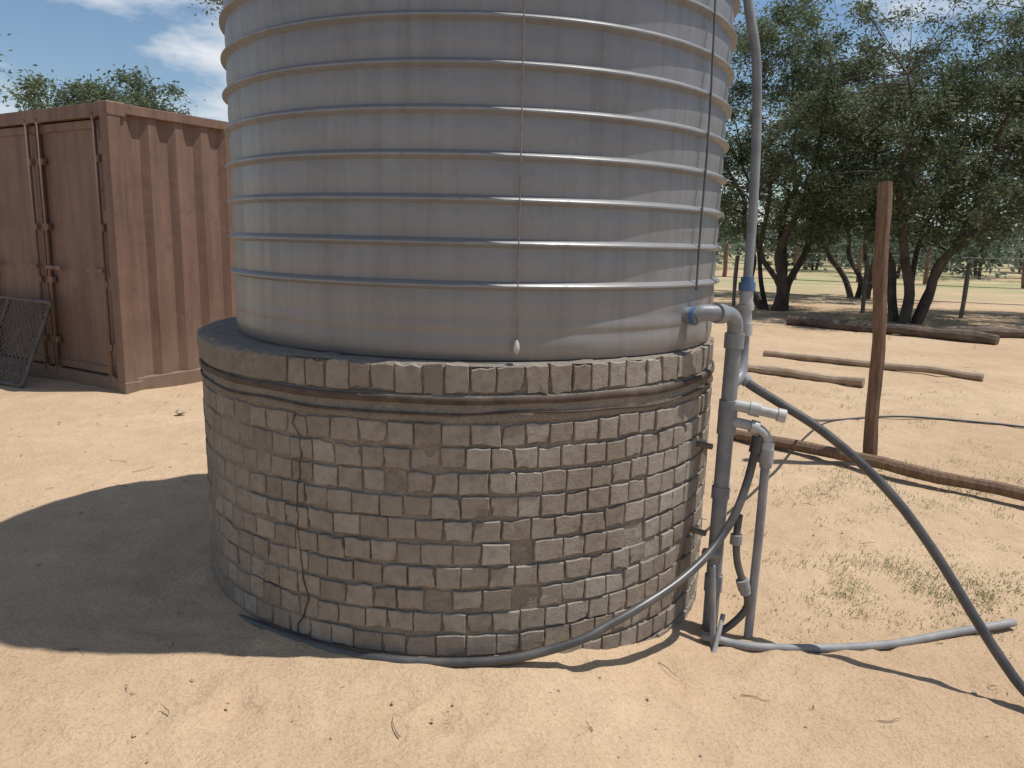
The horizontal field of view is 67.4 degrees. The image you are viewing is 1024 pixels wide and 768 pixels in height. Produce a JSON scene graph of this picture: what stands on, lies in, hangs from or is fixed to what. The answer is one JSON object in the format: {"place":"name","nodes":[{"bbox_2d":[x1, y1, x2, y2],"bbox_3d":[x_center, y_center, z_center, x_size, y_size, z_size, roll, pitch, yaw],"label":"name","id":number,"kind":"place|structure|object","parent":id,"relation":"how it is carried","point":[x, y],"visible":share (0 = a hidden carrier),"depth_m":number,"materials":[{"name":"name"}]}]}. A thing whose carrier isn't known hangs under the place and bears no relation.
{"place":"outdoors","nodes":[
{"label":"outdoors","id":0,"kind":"place"},
{"bbox_2d":[0,247,1023,767],"bbox_3d":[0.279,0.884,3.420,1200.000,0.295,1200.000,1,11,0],"label":"sandy ground","id":1,"kind":"structure","parent":0,"point":[150,547],"depth_m":3.10,"materials":[{"name":"beige sand"}]},
{"bbox_2d":[0,33,17,76],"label":"acacia tree","id":2,"kind":"object","parent":1,"relation":"on","point":[1,60],"visible":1,"depth_m":14.53,"materials":[{"name":"green plant"}]},
{"bbox_2d":[0,295,52,387],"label":"gate panel","id":3,"kind":"structure","parent":1,"relation":"on","point":[4,314],"depth_m":7.36,"materials":[{"name":"metal"}]},
{"bbox_2d":[0,63,204,115],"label":"acacia tree","id":4,"kind":"object","parent":1,"relation":"on","point":[88,91],"visible":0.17,"depth_m":21.39,"materials":[{"name":"green plant"}]},
{"bbox_2d":[0,100,236,393],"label":"shipping container","id":5,"kind":"object","parent":1,"relation":"on","point":[116,241],"visible":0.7,"depth_m":7.28,"materials":[{"name":"metal"}]},
{"bbox_2d":[0,119,116,374],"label":"doors","id":6,"kind":"structure","parent":5,"relation":"in","point":[67,147],"depth_m":7.34,"materials":[{"name":"paint"}]},
{"bbox_2d":[188,0,222,25],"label":"acacia tree","id":7,"kind":"object","parent":1,"relation":"on","point":[216,3],"visible":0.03,"depth_m":13.68,"materials":[{"name":"green plant"}]},
{"bbox_2d":[197,317,714,657],"bbox_3d":[-0.251,0.413,3.781,2.341,1.426,2.339,1,11,0],"label":"brick tank stand","id":8,"kind":"object","parent":1,"relation":"on","point":[441,508],"visible":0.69,"depth_m":2.70,"materials":[{"name":"grey brick"}]},
{"bbox_2d":[219,0,739,360],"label":"water tank","id":9,"kind":"object","parent":8,"relation":"on","point":[504,180],"visible":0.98,"depth_m":2.56,"materials":[{"name":"grey galvanised corrugated steel"}]},
{"bbox_2d":[239,435,762,667],"bbox_3d":[-0.117,0.608,2.874,2.221,0.776,0.572,1,11,0],"label":"black garden hose","id":10,"kind":"object","parent":1,"relation":"on","point":[755,448],"visible":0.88,"depth_m":2.74,"materials":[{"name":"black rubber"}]},
{"bbox_2d":[19,359,1004,736],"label":"dry twigs","id":11,"kind":"object","parent":1,"relation":"on","point":[659,663],"visible":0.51,"depth_m":2.88,"materials":[{"name":"brown wood"}]},
{"bbox_2d":[2,354,1023,764],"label":"pebbles","id":12,"kind":"object","parent":1,"relation":"on","point":[178,412],"visible":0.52,"depth_m":2.84,"materials":[{"name":"stone"}]},
{"bbox_2d":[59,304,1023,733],"bbox_3d":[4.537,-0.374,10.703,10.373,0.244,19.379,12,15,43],"label":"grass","id":13,"kind":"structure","parent":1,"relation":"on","point":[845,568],"depth_m":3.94,"materials":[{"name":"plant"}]},
{"bbox_2d":[682,0,786,652],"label":"water pipework","id":14,"kind":"object","parent":1,"relation":"on","point":[738,334],"visible":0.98,"depth_m":3.08,"materials":[{"name":"grey plastic"}]},
{"bbox_2d":[717,72,763,246],"bbox_3d":[4.625,-6.339,24.302,6.810,7.065,5.975,1,11,0],"label":"acacia tree","id":15,"kind":"object","parent":1,"relation":"on","point":[726,229],"visible":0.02,"depth_m":23.38,"materials":[{"name":"green plant"}]},
{"bbox_2d":[747,364,864,386],"bbox_3d":[3.208,-0.117,8.812,1.564,0.121,0.117,10,14,38],"label":"timber pole","id":16,"kind":"object","parent":1,"relation":"on","point":[807,375],"visible":0.84,"depth_m":8.67,"materials":[{"name":"brown wood"}]},
{"bbox_2d":[718,0,958,310],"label":"acacia tree","id":17,"kind":"object","parent":1,"relation":"on","point":[808,78],"visible":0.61,"depth_m":16.55,"materials":[{"name":"green plant"}]},
{"bbox_2d":[701,619,1016,652],"bbox_3d":[1.480,1.051,3.186,1.420,0.061,0.132,0,11,-8],"label":"ground pipe","id":18,"kind":"object","parent":1,"relation":"on","point":[874,645],"visible":0.94,"depth_m":3.12,"materials":[{"name":"grey plastic"}]},
{"bbox_2d":[725,33,1009,299],"bbox_3d":[10.085,-6.029,22.001,8.217,7.552,5.736,6,12,25],"label":"acacia tree","id":19,"kind":"object","parent":1,"relation":"on","point":[844,277],"visible":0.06,"depth_m":22.34,"materials":[{"name":"green plant"}]},
{"bbox_2d":[714,256,1023,317],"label":"wire fence","id":20,"kind":"object","parent":1,"relation":"on","point":[968,270],"visible":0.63,"depth_m":17.68,"materials":[{"name":"metal"}]},
{"bbox_2d":[716,178,1023,278],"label":"distant trees","id":21,"kind":"object","parent":1,"relation":"on","point":[974,261],"visible":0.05,"depth_m":44.48,"materials":[{"name":"green plant"}]},
{"bbox_2d":[716,244,1023,287],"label":"wire fence","id":22,"kind":"object","parent":1,"relation":"on","point":[859,264],"visible":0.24,"depth_m":34.44,"materials":[{"name":"grey metal"}]},
{"bbox_2d":[763,350,983,380],"bbox_3d":[4.443,-0.257,9.671,2.598,0.122,0.104,10,14,39],"label":"timber pole","id":23,"kind":"object","parent":1,"relation":"on","point":[907,367],"visible":0.93,"depth_m":9.48,"materials":[{"name":"brown wood"}]},
{"bbox_2d":[863,181,892,454],"bbox_3d":[2.673,-0.279,5.627,0.226,2.338,0.131,1,11,0],"label":"wooden post","id":24,"kind":"object","parent":1,"relation":"on","point":[880,274],"visible":0.84,"depth_m":5.54,"materials":[{"name":"brown wood"}]},
{"bbox_2d":[733,429,1023,500],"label":"timber pole","id":25,"kind":"object","parent":1,"relation":"on","point":[942,477],"visible":0.78,"depth_m":5.40,"materials":[{"name":"brown wood"}]},
{"bbox_2d":[739,369,1023,696],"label":"black supply hose","id":26,"kind":"object","parent":1,"relation":"on","point":[938,558],"visible":0.91,"depth_m":2.94,"materials":[{"name":"grey plastic"}]},
{"bbox_2d":[786,315,999,344],"bbox_3d":[6.585,-0.969,13.588,3.532,0.247,0.214,12,15,43],"label":"fallen log","id":27,"kind":"object","parent":1,"relation":"on","point":[967,335],"visible":0.91,"depth_m":13.25,"materials":[{"name":"brown wood"}]},
{"bbox_2d":[782,0,1023,323],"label":"acacia tree","id":28,"kind":"object","parent":1,"relation":"on","point":[940,110],"visible":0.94,"depth_m":14.67,"materials":[{"name":"green plant"}]},
{"bbox_2d":[814,415,1023,427],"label":"thin cable","id":29,"kind":"object","parent":1,"relation":"on","point":[924,417],"visible":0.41,"depth_m":7.01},
{"bbox_2d":[913,9,1023,259],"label":"acacia tree","id":30,"kind":"object","parent":1,"relation":"on","point":[1008,151],"visible":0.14,"depth_m":16.96,"materials":[{"name":"green plant"}]},
{"bbox_2d":[926,326,1023,337],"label":"fallen log","id":31,"kind":"object","parent":1,"relation":"on","point":[1001,332],"visible":0.5,"depth_m":13.40,"materials":[{"name":"brown wood"}]},
{"bbox_2d":[0,0,1023,252],"label":"sky","id":32,"kind":"structure","parent":0,"point":[71,39],"materials":[{"name":"blue"}]}
]}

